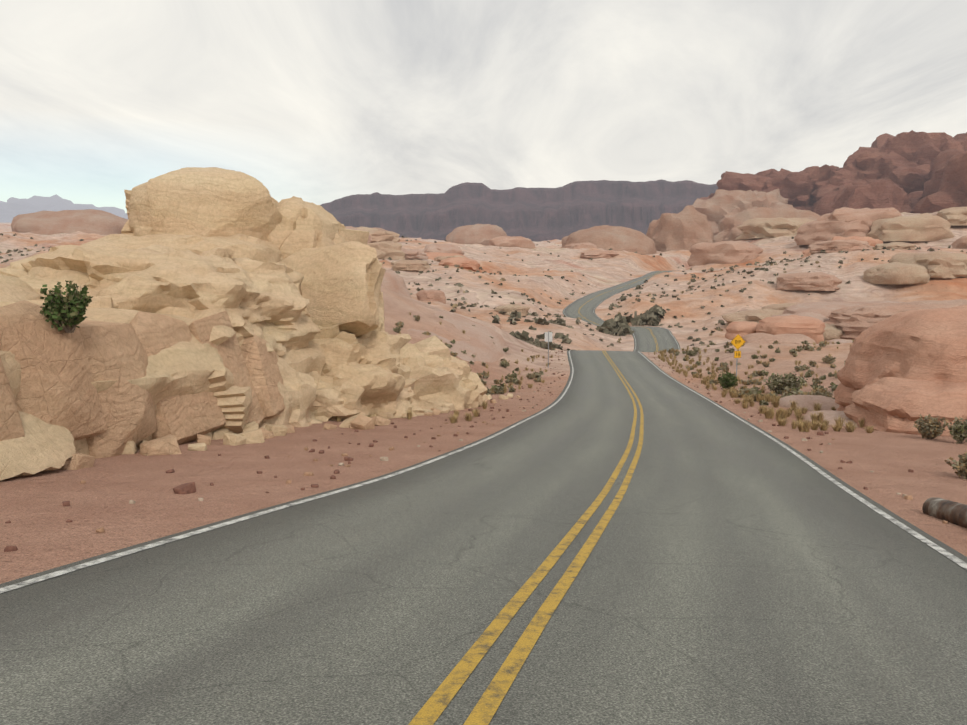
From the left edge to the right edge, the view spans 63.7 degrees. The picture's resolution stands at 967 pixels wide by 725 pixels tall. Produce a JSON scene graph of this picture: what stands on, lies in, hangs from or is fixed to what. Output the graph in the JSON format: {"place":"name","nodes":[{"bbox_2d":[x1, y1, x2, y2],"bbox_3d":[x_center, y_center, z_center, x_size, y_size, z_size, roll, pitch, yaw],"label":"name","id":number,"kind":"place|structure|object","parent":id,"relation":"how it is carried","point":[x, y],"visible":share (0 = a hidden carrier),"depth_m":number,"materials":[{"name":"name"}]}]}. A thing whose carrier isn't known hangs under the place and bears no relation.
{"place":"outdoors","nodes":[
{"label":"outdoors","id":0,"kind":"place"},
{"bbox_2d":[0,271,966,724],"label":"asphalt road","id":1,"kind":"structure","parent":0,"point":[734,571],"depth_m":5.26,"materials":[{"name":"grey asphalt"}]},
{"bbox_2d":[0,271,653,592],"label":"white edge line","id":2,"kind":"object","parent":1,"relation":"on","point":[51,575],"visible":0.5,"depth_m":7.38,"materials":[{"name":"paint"}]},
{"bbox_2d":[408,271,661,724],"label":"yellow line","id":3,"kind":"object","parent":1,"relation":"on","point":[436,703],"visible":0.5,"depth_m":4.72,"materials":[{"name":"paint"}]},
{"bbox_2d":[463,278,657,724],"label":"yellow line","id":4,"kind":"object","parent":1,"relation":"on","point":[488,703],"visible":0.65,"depth_m":4.73,"materials":[{"name":"paint"}]},
{"bbox_2d":[593,271,966,569],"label":"white edge line","id":5,"kind":"object","parent":1,"relation":"on","point":[955,559],"visible":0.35,"depth_m":10.55,"materials":[{"name":"paint"}]},
{"bbox_2d":[0,212,966,583],"bbox_3d":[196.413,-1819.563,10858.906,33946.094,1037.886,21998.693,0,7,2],"label":"desert ground","id":6,"kind":"structure","parent":0,"point":[42,532],"depth_m":23.79,"materials":[{"name":"pink sand"}]},
{"bbox_2d":[0,274,44,301],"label":"outcrop rock","id":7,"kind":"object","parent":6,"relation":"on","point":[14,289],"visible":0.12,"depth_m":17.29,"materials":[{"name":"yellow stone"}]},
{"bbox_2d":[0,350,75,480],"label":"boulder","id":8,"kind":"object","parent":6,"relation":"on","point":[41,445],"visible":0.56,"depth_m":11.42,"materials":[{"name":"yellow stone"}]},
{"bbox_2d":[0,194,127,222],"bbox_3d":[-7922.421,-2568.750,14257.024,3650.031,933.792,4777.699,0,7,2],"label":"distant mountains","id":9,"kind":"structure","parent":6,"relation":"on","point":[11,208],"depth_m":13273.44,"materials":[{"name":"grey stone"}]},
{"bbox_2d":[11,209,127,234],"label":"rock outcrop","id":10,"kind":"object","parent":6,"relation":"on","point":[100,222],"visible":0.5,"depth_m":726.20,"materials":[{"name":"beige stone"}]},
{"bbox_2d":[0,245,320,356],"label":"outcrop rock","id":11,"kind":"object","parent":6,"relation":"on","point":[200,285],"visible":0.5,"depth_m":19.40,"materials":[{"name":"yellow stone"}]},
{"bbox_2d":[80,233,283,262],"bbox_3d":[-10.568,-3.158,28.718,7.123,3.062,7.055,0,7,2],"label":"rock ledge","id":12,"kind":"object","parent":11,"relation":"on","point":[249,247],"visible":0.17,"depth_m":25.91,"materials":[{"name":"yellow stone"}]},
{"bbox_2d":[73,308,251,454],"bbox_3d":[-9.791,0.468,16.688,8.821,3.254,11.462,0,7,2],"label":"rock outcrop","id":13,"kind":"object","parent":6,"relation":"on","point":[194,365],"visible":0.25,"depth_m":16.63,"materials":[{"name":"yellow stone"}]},
{"bbox_2d":[0,229,519,469],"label":"outcrop rock","id":14,"kind":"object","parent":6,"relation":"on","point":[62,370],"visible":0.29,"depth_m":14.28,"materials":[{"name":"brown stone"}]},
{"bbox_2d":[121,167,281,240],"bbox_3d":[-10.641,-5.612,30.130,6.072,3.627,5.988,0,7,2],"label":"outcrop dome rock","id":15,"kind":"object","parent":14,"relation":"on","point":[208,201],"visible":0.6,"depth_m":27.85,"materials":[{"name":"yellow stone"}]},
{"bbox_2d":[372,288,383,330],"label":"rock","id":16,"kind":"object","parent":14,"relation":"on","point":[381,308],"visible":0.02,"depth_m":26.84,"materials":[{"name":"yellow stone"}]},
{"bbox_2d":[259,348,322,427],"bbox_3d":[-6.763,1.194,21.636,4.462,3.787,5.654,0,7,2],"label":"outcrop rock","id":17,"kind":"object","parent":6,"relation":"on","point":[298,390],"visible":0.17,"depth_m":20.93,"materials":[{"name":"yellow stone"}]},
{"bbox_2d":[266,196,345,258],"bbox_3d":[-7.487,-3.889,32.119,4.003,5.738,6.654,0,7,2],"label":"rock outcrop","id":18,"kind":"object","parent":6,"relation":"on","point":[302,224],"visible":0.21,"depth_m":29.73,"materials":[{"name":"yellow stone"}]},
{"bbox_2d":[281,340,333,410],"bbox_3d":[-8.475,0.445,22.471,8.015,3.360,9.341,0,7,2],"label":"rock","id":19,"kind":"object","parent":6,"relation":"on","point":[310,357],"visible":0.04,"depth_m":22.59,"materials":[{"name":"yellow stone"}]},
{"bbox_2d":[345,226,371,242],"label":"outcrop rock","id":20,"kind":"object","parent":6,"relation":"on","point":[353,228],"visible":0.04,"depth_m":249.36,"materials":[{"name":"beige stone"}]},
{"bbox_2d":[354,227,378,229],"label":"outcrop rock","id":21,"kind":"object","parent":6,"relation":"on","point":[362,228],"visible":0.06,"depth_m":417.46,"materials":[{"name":"beige stone"}]},
{"bbox_2d":[312,325,423,421],"bbox_3d":[-6.389,0.574,26.133,8.931,4.966,8.068,0,7,2],"label":"outcrop rock","id":22,"kind":"object","parent":6,"relation":"on","point":[369,372],"visible":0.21,"depth_m":24.01,"materials":[{"name":"yellow stone"}]},
{"bbox_2d":[277,241,385,336],"bbox_3d":[-5.928,-1.944,26.622,6.460,4.295,2.651,4,8,30],"label":"outcrop rock slab","id":23,"kind":"object","parent":22,"relation":"on","point":[341,283],"visible":0.46,"depth_m":25.11,"materials":[{"name":"yellow stone"}]},
{"bbox_2d":[360,230,399,242],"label":"outcrop rock","id":24,"kind":"object","parent":6,"relation":"on","point":[379,236],"visible":0.29,"depth_m":336.00,"materials":[{"name":"beige stone"}]},
{"bbox_2d":[367,241,404,259],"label":"outcrop rock","id":25,"kind":"object","parent":6,"relation":"on","point":[388,249],"visible":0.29,"depth_m":229.09,"materials":[{"name":"beige stone"}]},
{"bbox_2d":[381,269,410,297],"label":"rock","id":26,"kind":"object","parent":6,"relation":"on","point":[393,281],"visible":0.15,"depth_m":117.55,"materials":[{"name":"stone"}]},
{"bbox_2d":[391,259,429,270],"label":"outcrop rock","id":27,"kind":"object","parent":6,"relation":"on","point":[411,265],"visible":0.81,"depth_m":194.41,"materials":[{"name":"beige stone"}]},
{"bbox_2d":[401,248,427,259],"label":"outcrop rock","id":28,"kind":"object","parent":6,"relation":"on","point":[418,254],"visible":0.42,"depth_m":235.69,"materials":[{"name":"stone"}]},
{"bbox_2d":[416,290,445,303],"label":"outcrop rock","id":29,"kind":"object","parent":6,"relation":"on","point":[431,295],"visible":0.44,"depth_m":144.44,"materials":[{"name":"pink stone"}]},
{"bbox_2d":[400,343,487,410],"bbox_3d":[-3.593,1.119,31.012,7.488,3.989,7.189,0,7,2],"label":"outcrop rock","id":30,"kind":"object","parent":6,"relation":"on","point":[457,383],"visible":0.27,"depth_m":29.35,"materials":[{"name":"yellow stone"}]},
{"bbox_2d":[423,243,464,254],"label":"outcrop rock","id":31,"kind":"object","parent":6,"relation":"on","point":[444,248],"visible":0.48,"depth_m":259.38,"materials":[{"name":"stone"}]},
{"bbox_2d":[426,252,464,259],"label":"rock","id":32,"kind":"object","parent":6,"relation":"on","point":[431,255],"visible":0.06,"depth_m":252.42,"materials":[{"name":"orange stone"}]},
{"bbox_2d":[434,255,462,261],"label":"outcrop rock","id":33,"kind":"object","parent":6,"relation":"on","point":[438,258],"visible":0.33,"depth_m":242.80,"materials":[{"name":"beige stone"}]},
{"bbox_2d":[407,312,505,362],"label":"rock slope","id":34,"kind":"structure","parent":6,"relation":"on","point":[483,346],"depth_m":62.14,"materials":[{"name":"stone"}]},
{"bbox_2d":[438,257,479,270],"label":"outcrop rock","id":35,"kind":"object","parent":6,"relation":"on","point":[468,263],"visible":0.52,"depth_m":234.13,"materials":[{"name":"orange stone"}]},
{"bbox_2d":[4,345,947,551],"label":"shoulder stones","id":36,"kind":"object","parent":6,"relation":"on","point":[187,488],"visible":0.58,"depth_m":13.95,"materials":[{"name":"brown stone"}]},
{"bbox_2d":[445,224,506,245],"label":"rock outcrop","id":37,"kind":"object","parent":6,"relation":"on","point":[483,234],"visible":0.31,"depth_m":871.67,"materials":[{"name":"beige stone"}]},
{"bbox_2d":[0,233,966,350],"bbox_3d":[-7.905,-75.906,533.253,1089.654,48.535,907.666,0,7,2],"label":"shrubs","id":38,"kind":"object","parent":6,"relation":"on","point":[617,325],"visible":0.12,"depth_m":160.85,"materials":[{"name":"plant"}]},
{"bbox_2d":[40,280,966,478],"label":"shrubs","id":39,"kind":"object","parent":6,"relation":"on","point":[67,313],"visible":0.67,"depth_m":23.83,"materials":[{"name":"green plant"}]},
{"bbox_2d":[494,304,529,316],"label":"outcrop rock","id":40,"kind":"object","parent":6,"relation":"on","point":[508,309],"visible":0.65,"depth_m":133.11,"materials":[{"name":"beige stone"}]},
{"bbox_2d":[489,236,535,248],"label":"outcrop rock","id":41,"kind":"object","parent":6,"relation":"on","point":[512,241],"visible":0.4,"depth_m":344.15,"materials":[{"name":"beige stone"}]},
{"bbox_2d":[320,179,717,241],"bbox_3d":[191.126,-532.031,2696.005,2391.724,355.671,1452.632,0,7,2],"label":"mesa","id":42,"kind":"structure","parent":6,"relation":"on","point":[541,214],"depth_m":2534.28,"materials":[{"name":"stone"}]},
{"bbox_2d":[545,331,551,367],"bbox_3d":[5.211,-0.804,62.596,0.610,3.450,0.056,1,7,7],"label":"road sign","id":43,"kind":"object","parent":6,"relation":"on","point":[548,336],"visible":0.85,"depth_m":62.48,"materials":[{"name":"metal"}]},
{"bbox_2d":[564,243,596,248],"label":"outcrop rock","id":44,"kind":"object","parent":6,"relation":"on","point":[581,246],"visible":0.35,"depth_m":362.40,"materials":[{"name":"beige stone"}]},
{"bbox_2d":[580,250,618,258],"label":"outcrop rock","id":45,"kind":"object","parent":6,"relation":"on","point":[595,254],"visible":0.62,"depth_m":336.60,"materials":[{"name":"stone"}]},
{"bbox_2d":[561,225,656,254],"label":"rock outcrop","id":46,"kind":"object","parent":6,"relation":"on","point":[614,238],"visible":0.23,"depth_m":446.16,"materials":[{"name":"beige stone"}]},
{"bbox_2d":[384,312,853,404],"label":"shrubs","id":47,"kind":"object","parent":6,"relation":"on","point":[787,391],"visible":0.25,"depth_m":52.92,"materials":[{"name":"green plant"}]},
{"bbox_2d":[646,219,659,238],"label":"rock","id":48,"kind":"object","parent":6,"relation":"on","point":[653,224],"visible":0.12,"depth_m":531.58,"materials":[{"name":"brown stone"}]},
{"bbox_2d":[651,205,712,251],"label":"rock formation","id":49,"kind":"object","parent":6,"relation":"on","point":[687,227],"visible":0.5,"depth_m":501.98,"materials":[{"name":"brown stone"}]},
{"bbox_2d":[687,241,762,265],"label":"outcrop rock","id":50,"kind":"object","parent":6,"relation":"on","point":[722,252],"visible":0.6,"depth_m":273.14,"materials":[{"name":"stone"}]},
{"bbox_2d":[731,334,744,376],"bbox_3d":[16.864,-0.075,51.801,1.036,3.638,0.066,-1,7,-6],"label":"road sign","id":51,"kind":"object","parent":6,"relation":"on","point":[738,341],"visible":0.98,"depth_m":51.65,"materials":[{"name":"metal"}]},
{"bbox_2d":[725,321,757,339],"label":"rock","id":52,"kind":"object","parent":6,"relation":"on","point":[740,328],"visible":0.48,"depth_m":115.06,"materials":[{"name":"orange stone"}]},
{"bbox_2d":[693,189,792,236],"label":"rock formation","id":53,"kind":"object","parent":6,"relation":"on","point":[720,204],"visible":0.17,"depth_m":838.11,"materials":[{"name":"beige stone"}]},
{"bbox_2d":[722,309,783,327],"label":"outcrop rock","id":54,"kind":"object","parent":6,"relation":"on","point":[753,315],"visible":0.23,"depth_m":139.10,"materials":[{"name":"beige stone"}]},
{"bbox_2d":[712,207,820,242],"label":"rock","id":55,"kind":"object","parent":6,"relation":"on","point":[729,230],"visible":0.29,"depth_m":575.62,"materials":[{"name":"beige stone"}]},
{"bbox_2d":[700,164,838,211],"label":"rock formation","id":56,"kind":"object","parent":6,"relation":"on","point":[796,189],"visible":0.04,"depth_m":943.24,"materials":[{"name":"brown stone"}]},
{"bbox_2d":[735,217,814,239],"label":"outcrop rock","id":57,"kind":"object","parent":6,"relation":"on","point":[753,229],"visible":0.62,"depth_m":319.61,"materials":[{"name":"beige stone"}]},
{"bbox_2d":[761,303,794,309],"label":"outcrop rock","id":58,"kind":"object","parent":6,"relation":"on","point":[783,306],"visible":0.04,"depth_m":154.55,"materials":[{"name":"beige stone"}]},
{"bbox_2d":[742,333,814,343],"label":"outcrop rock","id":59,"kind":"object","parent":6,"relation":"on","point":[761,338],"visible":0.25,"depth_m":101.23,"materials":[{"name":"stone"}]},
{"bbox_2d":[756,315,825,343],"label":"rock","id":60,"kind":"object","parent":6,"relation":"on","point":[812,328],"visible":0.6,"depth_m":107.81,"materials":[{"name":"orange stone"}]},
{"bbox_2d":[771,312,829,321],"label":"outcrop rock","id":61,"kind":"object","parent":6,"relation":"on","point":[822,318],"visible":0.06,"depth_m":123.53,"materials":[{"name":"beige stone"}]},
{"bbox_2d":[800,248,810,258],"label":"outcrop rock","id":62,"kind":"object","parent":6,"relation":"on","point":[806,253],"visible":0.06,"depth_m":247.13,"materials":[{"name":"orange stone"}]},
{"bbox_2d":[775,272,841,290],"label":"outcrop rock","id":63,"kind":"object","parent":6,"relation":"on","point":[813,281],"visible":0.98,"depth_m":166.89,"materials":[{"name":"brown stone"}]},
{"bbox_2d":[779,395,838,410],"bbox_3d":[14.258,2.111,33.539,2.712,1.180,4.291,0,7,2],"label":"rock","id":64,"kind":"object","parent":6,"relation":"on","point":[803,401],"visible":0.25,"depth_m":33.25,"materials":[{"name":"stone"}]},
{"bbox_2d":[803,410,857,426],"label":"rock","id":65,"kind":"object","parent":6,"relation":"on","point":[830,415],"visible":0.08,"depth_m":26.70,"materials":[{"name":"stone"}]},
{"bbox_2d":[794,220,869,244],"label":"outcrop rock","id":66,"kind":"object","parent":6,"relation":"on","point":[810,233],"visible":0.46,"depth_m":275.16,"materials":[{"name":"beige stone"}]},
{"bbox_2d":[823,323,843,340],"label":"outcrop rock","id":67,"kind":"object","parent":6,"relation":"on","point":[832,331],"visible":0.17,"depth_m":114.73,"materials":[{"name":"beige stone"}]},
{"bbox_2d":[827,339,852,343],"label":"outcrop rock","id":68,"kind":"object","parent":6,"relation":"on","point":[841,341],"visible":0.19,"depth_m":86.51,"materials":[{"name":"beige stone"}]},
{"bbox_2d":[808,239,873,253],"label":"outcrop rock","id":69,"kind":"object","parent":6,"relation":"on","point":[834,246],"visible":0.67,"depth_m":199.23,"materials":[{"name":"stone"}]},
{"bbox_2d":[782,301,904,318],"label":"ridge rock","id":70,"kind":"object","parent":6,"relation":"on","point":[825,309],"visible":0.21,"depth_m":131.02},
{"bbox_2d":[831,236,882,246],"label":"outcrop rock","id":71,"kind":"object","parent":6,"relation":"on","point":[871,241],"visible":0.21,"depth_m":246.87,"materials":[{"name":"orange stone"}]},
{"bbox_2d":[817,207,901,236],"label":"outcrop rock","id":72,"kind":"object","parent":6,"relation":"on","point":[869,216],"visible":0.25,"depth_m":271.63,"materials":[{"name":"beige stone"}]},
{"bbox_2d":[813,178,912,215],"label":"rock formation","id":73,"kind":"object","parent":6,"relation":"on","point":[878,193],"visible":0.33,"depth_m":748.72,"materials":[{"name":"brown stone"}]},
{"bbox_2d":[811,130,966,208],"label":"rock formation","id":74,"kind":"object","parent":6,"relation":"on","point":[903,160],"visible":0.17,"depth_m":874.90,"materials":[{"name":"brown stone"}]},
{"bbox_2d":[823,299,966,339],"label":"ridge rock","id":75,"kind":"object","parent":6,"relation":"on","point":[852,322],"visible":0.44,"depth_m":112.88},
{"bbox_2d":[875,242,915,249],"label":"outcrop rock","id":76,"kind":"object","parent":6,"relation":"on","point":[900,245],"visible":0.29,"depth_m":198.36,"materials":[{"name":"beige stone"}]},
{"bbox_2d":[863,262,929,284],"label":"outcrop rock","id":77,"kind":"object","parent":6,"relation":"on","point":[897,273],"visible":0.94,"depth_m":162.84,"materials":[{"name":"beige stone"}]},
{"bbox_2d":[833,305,966,410],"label":"orange rock","id":78,"kind":"object","parent":6,"relation":"on","point":[923,344],"visible":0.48,"depth_m":26.36,"materials":[{"name":"stone"}]},
{"bbox_2d":[844,377,966,436],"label":"orange rock","id":79,"kind":"object","parent":6,"relation":"on","point":[892,404],"visible":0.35,"depth_m":23.68,"materials":[{"name":"stone"}]},
{"bbox_2d":[866,213,954,241],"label":"outcrop rock","id":80,"kind":"object","parent":6,"relation":"on","point":[925,227],"visible":0.85,"depth_m":260.48,"materials":[{"name":"beige stone"}]},
{"bbox_2d":[889,251,966,277],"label":"outcrop rock","id":81,"kind":"object","parent":6,"relation":"on","point":[940,264],"visible":0.56,"depth_m":163.92,"materials":[{"name":"beige stone"}]},
{"bbox_2d":[908,149,966,213],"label":"rock formation","id":82,"kind":"object","parent":6,"relation":"on","point":[945,186],"visible":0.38,"depth_m":705.04,"materials":[{"name":"brown stone"}]},
{"bbox_2d":[922,497,966,527],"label":"culvert pipe","id":83,"kind":"object","parent":6,"relation":"on","point":[952,512],"visible":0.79,"depth_m":9.66,"materials":[{"name":"metal"}]},
{"bbox_2d":[936,207,966,225],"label":"outcrop rock","id":84,"kind":"object","parent":6,"relation":"on","point":[955,216],"visible":0.6,"depth_m":285.66,"materials":[{"name":"beige stone"}]},
{"bbox_2d":[951,235,966,248],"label":"outcrop rock","id":85,"kind":"object","parent":6,"relation":"on","point":[960,243],"visible":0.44,"depth_m":199.64,"materials":[{"name":"beige stone"}]},
{"bbox_2d":[0,0,966,212],"label":"sky","id":86,"kind":"structure","parent":0,"point":[318,102],"materials":[{"name":"white"}]}
]}

